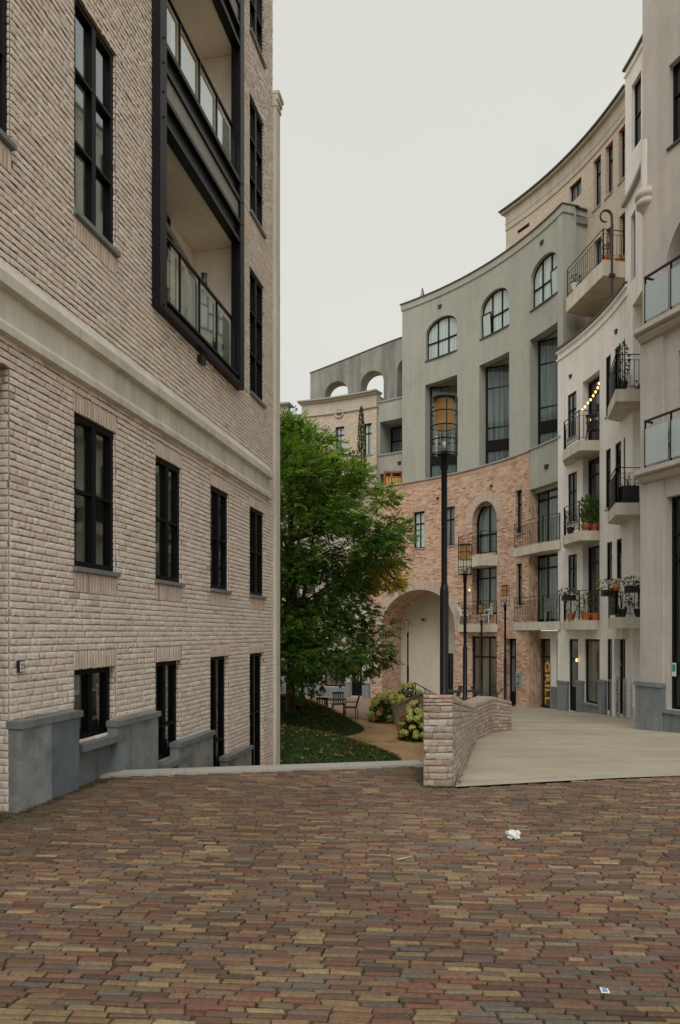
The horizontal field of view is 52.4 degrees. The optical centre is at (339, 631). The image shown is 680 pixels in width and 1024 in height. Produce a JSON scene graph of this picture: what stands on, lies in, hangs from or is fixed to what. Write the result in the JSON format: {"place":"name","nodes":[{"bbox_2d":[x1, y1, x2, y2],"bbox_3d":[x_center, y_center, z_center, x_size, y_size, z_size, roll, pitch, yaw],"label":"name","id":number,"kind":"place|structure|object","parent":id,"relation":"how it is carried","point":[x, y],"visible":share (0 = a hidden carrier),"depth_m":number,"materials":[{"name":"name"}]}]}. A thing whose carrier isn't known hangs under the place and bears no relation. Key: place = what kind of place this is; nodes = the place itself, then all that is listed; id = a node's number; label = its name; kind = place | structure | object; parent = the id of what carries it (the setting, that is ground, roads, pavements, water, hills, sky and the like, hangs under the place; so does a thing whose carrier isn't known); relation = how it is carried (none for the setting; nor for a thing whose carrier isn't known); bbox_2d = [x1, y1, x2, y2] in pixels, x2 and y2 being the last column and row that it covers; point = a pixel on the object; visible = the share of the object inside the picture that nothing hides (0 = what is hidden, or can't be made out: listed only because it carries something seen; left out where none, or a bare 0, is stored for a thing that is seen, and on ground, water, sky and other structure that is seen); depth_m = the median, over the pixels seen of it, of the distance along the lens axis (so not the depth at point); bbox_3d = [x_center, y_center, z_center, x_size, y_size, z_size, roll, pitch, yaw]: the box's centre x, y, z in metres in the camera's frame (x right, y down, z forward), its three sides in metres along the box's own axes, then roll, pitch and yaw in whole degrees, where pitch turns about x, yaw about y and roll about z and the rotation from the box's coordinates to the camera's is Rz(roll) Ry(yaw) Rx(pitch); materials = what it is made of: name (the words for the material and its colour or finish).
{"place":"outdoors","nodes":[
{"label":"outdoors","id":0,"kind":"place"},
{"bbox_2d":[0,766,679,1023],"bbox_3d":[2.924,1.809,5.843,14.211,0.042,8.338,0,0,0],"label":"brick pavement","id":1,"kind":"structure","parent":0,"point":[602,809],"depth_m":4.63,"materials":[{"name":"brown brick"}]},
{"bbox_2d":[505,829,520,839],"bbox_3d":[1.505,1.755,6.009,0.138,0.085,0.109,0,0,0],"label":"paper scrap","id":2,"kind":"object","parent":1,"relation":"on","point":[512,834],"visible":1,"depth_m":5.99,"materials":[{"name":"white paper"}]},
{"bbox_2d":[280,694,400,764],"bbox_3d":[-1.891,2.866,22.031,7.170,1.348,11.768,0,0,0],"label":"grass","id":3,"kind":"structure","parent":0,"point":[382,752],"depth_m":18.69,"materials":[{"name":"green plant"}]},
{"bbox_2d":[305,696,387,718],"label":"terrace pavement","id":4,"kind":"structure","parent":0,"point":[363,705],"depth_m":32.54,"materials":[{"name":"beige stone"}]},
{"bbox_2d":[272,0,641,630],"label":"sky","id":5,"kind":"structure","parent":0,"point":[407,127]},
{"bbox_2d":[345,719,637,785],"bbox_3d":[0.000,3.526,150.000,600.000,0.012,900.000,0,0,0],"label":"ground","id":6,"kind":"structure","parent":0,"point":[382,735],"depth_m":22.02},
{"bbox_2d":[0,0,283,812],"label":"brick apartment building","id":7,"kind":"structure","parent":6,"relation":"on","point":[139,448],"depth_m":9.53,"materials":[{"name":"brick"}]},
{"bbox_2d":[0,0,16,150],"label":"window","id":8,"kind":"structure","parent":7,"relation":"in","point":[4,138],"depth_m":6.92,"materials":[{"name":"black glass"}]},
{"bbox_2d":[73,667,109,738],"bbox_3d":[-3.230,0.871,8.564,0.303,0.853,0.923,0,0,12],"label":"window","id":9,"kind":"structure","parent":7,"relation":"in","point":[82,677],"depth_m":8.72,"materials":[{"name":"black glass"}]},
{"bbox_2d":[72,413,120,576],"bbox_3d":[-3.139,-1.644,8.545,0.389,1.864,0.989,0,0,12],"label":"window","id":10,"kind":"structure","parent":7,"relation":"in","point":[85,491],"depth_m":8.71,"materials":[{"name":"black glass"}]},
{"bbox_2d":[73,0,120,257],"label":"window","id":11,"kind":"structure","parent":7,"relation":"in","point":[85,75],"depth_m":8.66,"materials":[{"name":"black glass"}]},
{"bbox_2d":[155,661,175,759],"bbox_3d":[-2.820,1.181,10.541,0.306,1.473,0.872,0,0,12],"label":"window","id":12,"kind":"structure","parent":7,"relation":"in","point":[160,666],"depth_m":10.63,"materials":[{"name":"black glass"}]},
{"bbox_2d":[167,215,170,301],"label":"balcony door","id":13,"kind":"structure","parent":7,"relation":"in","point":[168,219],"depth_m":12.35,"materials":[{"name":"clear glass"}]},
{"bbox_2d":[167,10,170,48],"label":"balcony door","id":14,"kind":"structure","parent":7,"relation":"in","point":[168,15],"depth_m":12.36,"materials":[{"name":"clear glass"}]},
{"bbox_2d":[154,457,185,586],"bbox_3d":[-2.730,-1.644,10.522,0.389,1.864,0.938,0,0,12],"label":"window","id":15,"kind":"structure","parent":7,"relation":"in","point":[162,523],"depth_m":10.69,"materials":[{"name":"black glass"}]},
{"bbox_2d":[210,656,223,766],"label":"window","id":16,"kind":"structure","parent":7,"relation":"in","point":[213,663],"depth_m":12.57,"materials":[{"name":"black glass"}]},
{"bbox_2d":[209,486,231,593],"bbox_3d":[-2.311,-1.644,12.549,0.389,1.864,0.950,0,0,12],"label":"window","id":17,"kind":"structure","parent":7,"relation":"in","point":[214,499],"depth_m":12.73,"materials":[{"name":"black glass"}]},
{"bbox_2d":[249,653,259,765],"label":"window","id":18,"kind":"structure","parent":7,"relation":"in","point":[257,655],"depth_m":15.00,"materials":[{"name":"black glass"}]},
{"bbox_2d":[249,507,266,598],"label":"window","id":19,"kind":"structure","parent":7,"relation":"in","point":[254,513],"depth_m":14.69,"materials":[{"name":"black glass"}]},
{"bbox_2d":[249,268,266,408],"bbox_3d":[-1.884,-6.174,14.613,0.389,2.619,1.005,0,0,12],"label":"window","id":20,"kind":"structure","parent":7,"relation":"in","point":[255,285],"depth_m":14.65,"materials":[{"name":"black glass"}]},
{"bbox_2d":[249,97,266,238],"bbox_3d":[-1.884,-9.798,14.613,0.389,2.468,1.005,0,0,12],"label":"window","id":21,"kind":"structure","parent":7,"relation":"in","point":[257,152],"depth_m":14.64,"materials":[{"name":"black glass"}]},
{"bbox_2d":[249,0,266,68],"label":"window","id":22,"kind":"structure","parent":7,"relation":"in","point":[256,7],"depth_m":14.80,"materials":[{"name":"black glass"}]},
{"bbox_2d":[280,696,362,736],"bbox_3d":[-2.600,2.922,25.025,7.200,1.255,5.950,0,0,0],"label":"lawn mound","id":23,"kind":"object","parent":6,"relation":"on","point":[285,717],"visible":0.17,"depth_m":23.50,"materials":[{"name":"green plant"}]},
{"bbox_2d":[280,693,401,762],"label":"fallen leaves","id":24,"kind":"object","parent":23,"relation":"on","point":[310,700],"visible":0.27,"depth_m":19.42,"materials":[{"name":"green plant"}]},
{"bbox_2d":[280,406,422,713],"bbox_3d":[-1.616,-2.436,23.538,8.779,10.452,8.992,0,0,0],"label":"garden tree","id":25,"kind":"object","parent":23,"relation":"on","point":[307,504],"visible":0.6,"depth_m":22.24,"materials":[{"name":"green plant"}]},
{"bbox_2d":[280,491,369,698],"bbox_3d":[-1.423,-1.724,38.522,7.777,11.448,2.092,0,0,19],"label":"plastered ground storey","id":26,"kind":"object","parent":6,"relation":"on","point":[350,688],"visible":0.15,"depth_m":37.29,"materials":[{"name":"beige paint"}]},
{"bbox_2d":[280,402,301,493],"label":"corner house","id":27,"kind":"structure","parent":26,"relation":"on","point":[288,406],"depth_m":39.30,"materials":[{"name":"beige paint"}]},
{"bbox_2d":[325,650,344,686],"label":"window","id":28,"kind":"structure","parent":26,"relation":"in","point":[327,682],"depth_m":37.75,"materials":[{"name":"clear glass"}]},
{"bbox_2d":[352,652,361,695],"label":"door","id":29,"kind":"structure","parent":26,"relation":"in","point":[356,687],"depth_m":37.04,"materials":[{"name":"black glass"}]},
{"bbox_2d":[366,690,405,723],"bbox_3d":[1.940,2.965,27.292,1.871,1.342,1.869,0,0,0],"label":"hydrangea bush","id":30,"kind":"object","parent":6,"relation":"on","point":[375,714],"visible":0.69,"depth_m":26.93,"materials":[{"name":"green plant"}]},
{"bbox_2d":[404,620,410,691],"bbox_3d":[3.354,1.453,34.200,0.346,4.134,0.346,0,0,0],"label":"street lamp","id":31,"kind":"object","parent":6,"relation":"on","point":[407,623],"visible":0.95,"depth_m":34.16,"materials":[{"name":"black metal"}]},
{"bbox_2d":[396,700,422,742],"bbox_3d":[2.551,2.939,22.607,1.409,1.431,1.393,0,0,0],"label":"hydrangea bush","id":32,"kind":"object","parent":6,"relation":"on","point":[409,732],"visible":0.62,"depth_m":22.27,"materials":[{"name":"green plant"}]},
{"bbox_2d":[398,681,421,701],"bbox_3d":[2.748,2.749,27.892,1.436,1.570,1.466,0,0,0],"label":"hydrangea bush","id":33,"kind":"object","parent":6,"relation":"on","point":[411,693],"visible":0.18,"depth_m":27.95,"materials":[{"name":"green plant"}]},
{"bbox_2d":[391,691,433,741],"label":"stair wall","id":34,"kind":"structure","parent":6,"relation":"on","point":[398,709],"depth_m":24.65,"materials":[{"name":"brick"}]},
{"bbox_2d":[426,694,471,698],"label":"planter wall","id":35,"kind":"structure","parent":6,"relation":"on","point":[459,697],"depth_m":20.18,"materials":[{"name":"brick"}]},
{"bbox_2d":[458,543,471,700],"bbox_3d":[3.145,-0.105,17.400,0.346,4.250,0.346,0,0,0],"label":"street lamp","id":36,"kind":"object","parent":35,"relation":"on","point":[465,552],"visible":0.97,"depth_m":17.36,"materials":[{"name":"black metal"}]},
{"bbox_2d":[370,450,559,708],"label":"brick arch building","id":37,"kind":"structure","parent":6,"relation":"on","point":[510,534],"depth_m":31.70,"materials":[{"name":"brick"}]},
{"bbox_2d":[297,389,385,494],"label":"beige brick house","id":38,"kind":"structure","parent":37,"relation":"on","point":[339,414],"depth_m":37.92,"materials":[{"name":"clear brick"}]},
{"bbox_2d":[310,337,401,399],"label":"arcaded parapet","id":39,"kind":"structure","parent":38,"relation":"on","point":[358,372],"depth_m":40.31,"materials":[{"name":"paint"}]},
{"bbox_2d":[365,424,371,455],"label":"window","id":40,"kind":"structure","parent":38,"relation":"in","point":[368,427],"depth_m":37.58,"materials":[{"name":"white glass"}]},
{"bbox_2d":[356,406,366,482],"bbox_3d":[1.093,-9.527,35.599,0.592,4.257,0.592,0,0,0],"label":"cypress","id":41,"kind":"object","parent":37,"relation":"on","point":[361,432],"visible":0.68,"depth_m":35.54,"materials":[{"name":"green plant"}]},
{"bbox_2d":[378,396,401,485],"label":"grey wing","id":42,"kind":"structure","parent":37,"relation":"on","point":[389,434],"depth_m":37.27,"materials":[{"name":"grey paint"}]},
{"bbox_2d":[384,471,401,484],"bbox_3d":[2.808,-7.627,36.420,1.020,1.700,0.120,0,0,0],"label":"timber screen","id":43,"kind":"object","parent":37,"relation":"on","point":[396,479],"visible":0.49,"depth_m":36.40,"materials":[{"name":"orange wood"}]},
{"bbox_2d":[412,511,424,549],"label":"window","id":44,"kind":"structure","parent":37,"relation":"in","point":[420,516],"depth_m":34.75,"materials":[{"name":"white glass"}]},
{"bbox_2d":[447,507,454,546],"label":"window","id":45,"kind":"structure","parent":37,"relation":"in","point":[450,511],"depth_m":33.40,"materials":[{"name":"grey glass"}]},
{"bbox_2d":[477,505,496,553],"bbox_3d":[6.878,-4.768,31.707,0.095,2.359,1.624,0,0,-33],"label":"balcony door","id":46,"kind":"structure","parent":37,"relation":"in","point":[487,518],"depth_m":31.86,"materials":[{"name":"grey glass"}]},
{"bbox_2d":[477,566,496,614],"bbox_3d":[6.873,-1.954,31.705,0.928,2.323,1.398,0,0,0],"label":"balcony door","id":47,"kind":"structure","parent":37,"relation":"in","point":[486,577],"depth_m":31.84,"materials":[{"name":"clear glass"}]},
{"bbox_2d":[400,202,587,506],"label":"grey apartment building","id":48,"kind":"structure","parent":37,"relation":"on","point":[482,343],"depth_m":31.79,"materials":[{"name":"paint"}]},
{"bbox_2d":[425,316,457,361],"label":"window","id":49,"kind":"structure","parent":48,"relation":"in","point":[442,336],"depth_m":34.20,"materials":[{"name":"white glass"}]},
{"bbox_2d":[479,289,508,340],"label":"window","id":50,"kind":"structure","parent":48,"relation":"in","point":[498,303],"depth_m":31.40,"materials":[{"name":"white glass"}]},
{"bbox_2d":[529,253,557,312],"bbox_3d":[8.485,-14.532,28.529,0.296,1.975,1.873,0,0,-20],"label":"window","id":51,"kind":"structure","parent":48,"relation":"in","point":[542,281],"depth_m":28.78,"materials":[{"name":"white glass"}]},
{"bbox_2d":[498,84,624,323],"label":"curved brick tower","id":52,"kind":"structure","parent":48,"relation":"on","point":[587,171],"depth_m":26.91,"materials":[{"name":"beige brick"}]},
{"bbox_2d":[572,180,580,201],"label":"window","id":53,"kind":"structure","parent":52,"relation":"in","point":[576,190],"depth_m":28.55,"materials":[{"name":"grey glass"}]},
{"bbox_2d":[592,158,600,212],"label":"window","id":54,"kind":"structure","parent":52,"relation":"in","point":[599,162],"depth_m":27.20,"materials":[{"name":"grey glass"}]},
{"bbox_2d":[604,145,612,200],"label":"window","id":55,"kind":"structure","parent":52,"relation":"in","point":[611,148],"depth_m":26.44,"materials":[{"name":"grey glass"}]},
{"bbox_2d":[617,130,624,185],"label":"window","id":56,"kind":"structure","parent":52,"relation":"in","point":[623,133],"depth_m":25.62,"materials":[{"name":"grey glass"}]},
{"bbox_2d":[510,639,515,703],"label":"door","id":57,"kind":"structure","parent":37,"relation":"in","point":[512,641],"depth_m":30.32,"materials":[{"name":"grey glass"}]},
{"bbox_2d":[514,490,521,534],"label":"window","id":58,"kind":"structure","parent":37,"relation":"in","point":[519,492],"depth_m":29.72,"materials":[{"name":"grey glass"}]},
{"bbox_2d":[515,564,521,606],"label":"window","id":59,"kind":"structure","parent":37,"relation":"in","point":[520,565],"depth_m":29.72,"materials":[{"name":"grey glass"}]},
{"bbox_2d":[540,639,549,707],"bbox_3d":[8.563,1.726,29.011,0.476,2.881,1.067,0,0,0],"label":"shop door","id":60,"kind":"structure","parent":37,"relation":"in","point":[545,643],"depth_m":28.99,"materials":[{"name":"black glass"}]},
{"bbox_2d":[538,487,557,542],"bbox_3d":[8.596,-4.781,28.537,0.575,2.362,1.425,0,0,0],"label":"balcony door","id":61,"kind":"structure","parent":37,"relation":"in","point":[548,499],"depth_m":28.49,"materials":[{"name":"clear glass"}]},
{"bbox_2d":[538,553,557,621],"bbox_3d":[8.596,-1.810,28.537,0.575,2.773,1.425,0,0,0],"label":"balcony door","id":62,"kind":"structure","parent":37,"relation":"in","point":[547,564],"depth_m":28.49,"materials":[{"name":"black glass"}]},
{"bbox_2d":[544,598,557,621],"bbox_3d":[8.412,-0.862,27.405,0.499,0.923,0.609,0,0,42],"label":"balcony chair","id":63,"kind":"object","parent":37,"relation":"on","point":[549,606],"visible":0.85,"depth_m":27.25,"materials":[{"name":"metal"}]},
{"bbox_2d":[423,695,511,787],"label":"garden wall","id":64,"kind":"structure","parent":6,"relation":"on","point":[454,727],"depth_m":8.09,"materials":[{"name":"brick"}]},
{"bbox_2d":[431,394,457,694],"bbox_3d":[1.327,-0.487,8.800,0.346,5.013,0.346,0,0,0],"label":"street lamp","id":65,"kind":"object","parent":64,"relation":"on","point":[444,410],"visible":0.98,"depth_m":8.76,"materials":[{"name":"black metal"}]},
{"bbox_2d":[380,697,679,788],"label":"ramp","id":66,"kind":"structure","parent":6,"relation":"on","point":[542,744],"depth_m":11.61,"materials":[{"name":"concrete"}]},
{"bbox_2d":[1,742,475,821],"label":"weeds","id":67,"kind":"object","parent":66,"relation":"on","point":[68,793],"visible":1,"depth_m":7.99,"materials":[{"name":"green plant"}]},
{"bbox_2d":[478,603,484,695],"bbox_3d":[6.159,1.012,30.100,0.339,4.501,0.339,0,0,0],"label":"street lamp","id":68,"kind":"object","parent":66,"relation":"on","point":[481,608],"visible":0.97,"depth_m":30.06,"materials":[{"name":"black metal"}]},
{"bbox_2d":[501,585,509,699],"bbox_3d":[6.210,0.608,26.000,0.346,4.765,0.346,0,0,0],"label":"street lamp","id":69,"kind":"object","parent":66,"relation":"on","point":[504,590],"visible":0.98,"depth_m":25.96,"materials":[{"name":"black metal"}]},
{"bbox_2d":[616,676,618,715],"bbox_3d":[8.893,2.050,22.170,0.035,1.252,0.263,0,0,3],"label":"plinth","id":70,"kind":"object","parent":66,"relation":"on","point":[617,695],"visible":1,"depth_m":22.13,"materials":[{"name":"stone"}]},
{"bbox_2d":[623,679,626,717],"bbox_3d":[8.846,2.079,21.479,0.035,1.230,0.282,0,0,5],"label":"plinth","id":71,"kind":"object","parent":66,"relation":"on","point":[624,698],"visible":0.96,"depth_m":21.42,"materials":[{"name":"stone"}]},
{"bbox_2d":[554,281,639,716],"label":"white terrace house","id":72,"kind":"structure","parent":6,"relation":"on","point":[593,467],"depth_m":24.50,"materials":[{"name":"paint"}]},
{"bbox_2d":[558,587,577,600],"bbox_3d":[8.251,-1.386,24.949,0.826,0.512,0.660,0,0,0],"label":"flower box","id":73,"kind":"object","parent":72,"relation":"attached to","point":[567,597],"visible":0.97,"depth_m":24.85,"materials":[{"name":"black plastic"}]},
{"bbox_2d":[566,391,576,440],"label":"window","id":74,"kind":"structure","parent":72,"relation":"in","point":[572,397],"depth_m":26.13,"materials":[{"name":"grey glass"}]},
{"bbox_2d":[569,471,576,523],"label":"window","id":75,"kind":"structure","parent":72,"relation":"in","point":[573,476],"depth_m":26.08,"materials":[{"name":"grey glass"}]},
{"bbox_2d":[569,554,576,590],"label":"window","id":76,"kind":"structure","parent":72,"relation":"in","point":[572,558],"depth_m":26.08,"materials":[{"name":"grey glass"}]},
{"bbox_2d":[570,639,577,710],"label":"door","id":77,"kind":"structure","parent":72,"relation":"in","point":[573,642],"depth_m":26.16,"materials":[{"name":"grey glass"}]},
{"bbox_2d":[580,493,591,530],"bbox_3d":[8.667,-4.225,24.402,0.415,1.358,0.437,0,0,0],"label":"potted plant","id":78,"kind":"object","parent":72,"relation":"on","point":[586,514],"visible":0.95,"depth_m":24.32,"materials":[{"name":"green plant"}]},
{"bbox_2d":[580,592,593,619],"bbox_3d":[8.644,-0.914,24.359,0.576,1.009,0.485,0,0,28],"label":"potted plant","id":79,"kind":"object","parent":72,"relation":"on","point":[586,615],"visible":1,"depth_m":24.28,"materials":[{"name":"green plant"}]},
{"bbox_2d":[585,413,599,439],"bbox_3d":[8.944,-7.173,24.460,0.460,0.923,0.568,0,0,31],"label":"balcony chair","id":80,"kind":"object","parent":72,"relation":"on","point":[591,428],"visible":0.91,"depth_m":24.32,"materials":[{"name":"metal"}]},
{"bbox_2d":[586,639,599,703],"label":"shop window","id":81,"kind":"structure","parent":72,"relation":"in","point":[592,645],"depth_m":24.83,"materials":[{"name":"black glass"}]},
{"bbox_2d":[586,589,599,619],"bbox_3d":[8.973,-0.959,24.346,0.638,1.100,0.523,0,0,0],"label":"potted plant","id":82,"kind":"object","parent":72,"relation":"on","point":[594,615],"visible":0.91,"depth_m":24.27,"materials":[{"name":"green plant"}]},
{"bbox_2d":[588,376,599,439],"bbox_3d":[9.238,-7.915,24.788,0.183,2.382,1.248,0,0,-2],"label":"balcony door","id":83,"kind":"structure","parent":72,"relation":"in","point":[594,404],"depth_m":25.03,"materials":[{"name":"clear glass"}]},
{"bbox_2d":[588,456,599,530],"bbox_3d":[9.238,-4.909,24.788,0.183,2.705,1.248,0,0,-2],"label":"balcony door","id":84,"kind":"structure","parent":72,"relation":"in","point":[594,464],"depth_m":25.03,"materials":[{"name":"black glass"}]},
{"bbox_2d":[588,545,599,619],"bbox_3d":[9.238,-1.756,24.788,0.183,2.674,1.248,0,0,-2],"label":"balcony door","id":85,"kind":"structure","parent":72,"relation":"in","point":[593,552],"depth_m":25.10,"materials":[{"name":"black glass"}]},
{"bbox_2d":[589,497,599,530],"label":"potted plant","id":86,"kind":"object","parent":72,"relation":"on","point":[593,516],"visible":0.94,"depth_m":24.33,"materials":[{"name":"green plant"}]},
{"bbox_2d":[599,209,614,298],"bbox_3d":[9.031,-12.648,23.386,0.523,3.298,0.120,0,0,0],"label":"curled mast","id":87,"kind":"object","parent":72,"relation":"on","point":[611,275],"visible":0.93,"depth_m":23.35,"materials":[{"name":"metal"}]},
{"bbox_2d":[604,355,610,418],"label":"window","id":88,"kind":"structure","parent":72,"relation":"in","point":[608,360],"depth_m":23.58,"materials":[{"name":"black glass"}]},
{"bbox_2d":[604,448,610,510],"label":"window","id":89,"kind":"structure","parent":72,"relation":"in","point":[608,453],"depth_m":23.58,"materials":[{"name":"black glass"}]},
{"bbox_2d":[595,578,621,596],"bbox_3d":[8.303,-1.400,21.412,0.822,0.597,0.663,0,0,0],"label":"flower box","id":90,"kind":"object","parent":72,"relation":"attached to","point":[607,593],"visible":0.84,"depth_m":21.28,"materials":[{"name":"metal"}]},
{"bbox_2d":[605,542,611,582],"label":"window","id":91,"kind":"structure","parent":72,"relation":"in","point":[609,545],"depth_m":23.48,"materials":[{"name":"black glass"}]},
{"bbox_2d":[608,639,611,710],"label":"door","id":92,"kind":"structure","parent":72,"relation":"in","point":[609,640],"depth_m":23.43,"materials":[{"name":"black glass"}]},
{"bbox_2d":[616,441,620,486],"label":"window","id":93,"kind":"structure","parent":72,"relation":"in","point":[618,446],"depth_m":22.72,"materials":[{"name":"black glass"}]},
{"bbox_2d":[615,538,621,580],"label":"window","id":94,"kind":"structure","parent":72,"relation":"in","point":[619,542],"depth_m":22.65,"materials":[{"name":"black glass"}]},
{"bbox_2d":[612,340,631,388],"bbox_3d":[8.479,-7.970,20.756,0.589,1.538,0.494,0,0,0],"label":"climbing plant","id":95,"kind":"object","parent":72,"relation":"on","point":[627,369],"visible":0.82,"depth_m":20.68,"materials":[{"name":"green plant"}]},
{"bbox_2d":[612,591,631,616],"bbox_3d":[8.444,-0.861,20.705,0.655,0.840,0.523,0,0,0],"label":"potted plant","id":96,"kind":"object","parent":72,"relation":"on","point":[623,611],"visible":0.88,"depth_m":20.66,"materials":[{"name":"green plant"}]},
{"bbox_2d":[620,639,624,713],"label":"door","id":97,"kind":"structure","parent":72,"relation":"in","point":[622,641],"depth_m":22.42,"materials":[{"name":"black glass"}]},
{"bbox_2d":[618,475,638,502],"bbox_3d":[8.657,-4.284,20.723,0.603,0.905,0.496,0,0,0],"label":"planter box","id":98,"kind":"object","parent":72,"relation":"on","point":[630,492],"visible":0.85,"depth_m":20.55,"materials":[{"name":"black plastic"}]},
{"bbox_2d":[622,575,639,592],"bbox_3d":[8.665,-1.428,20.381,0.779,0.533,0.636,0,0,0],"label":"flower box","id":99,"kind":"object","parent":72,"relation":"attached to","point":[628,588],"visible":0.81,"depth_m":20.28,"materials":[{"name":"metal"}]},
{"bbox_2d":[621,35,641,718],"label":"tall white house","id":100,"kind":"structure","parent":6,"relation":"on","point":[632,70],"depth_m":21.52,"materials":[{"name":"paint"}]},
{"bbox_2d":[635,77,640,146],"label":"window","id":101,"kind":"structure","parent":100,"relation":"in","point":[638,85],"depth_m":23.59,"materials":[{"name":"black glass"}]},
{"bbox_2d":[633,0,679,777],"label":"corner building","id":102,"kind":"structure","parent":6,"relation":"on","point":[656,334],"depth_m":16.16,"materials":[{"name":"paint"}]},
{"bbox_2d":[666,62,679,151],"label":"window","id":103,"kind":"structure","parent":102,"relation":"in","point":[676,69],"depth_m":15.95,"materials":[{"name":"black glass"}]},
{"bbox_2d":[672,496,679,709],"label":"shop window","id":104,"kind":"structure","parent":102,"relation":"in","point":[675,500],"depth_m":16.00,"materials":[{"name":"black glass"}]},
{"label":"retaining wall","id":105,"kind":"object","parent":6,"relation":"on","visible":0},
{"bbox_2d":[100,760,422,777],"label":"kerb","id":106,"kind":"structure","parent":105,"relation":"on","point":[255,769],"depth_m":9.01,"materials":[{"name":"concrete"}]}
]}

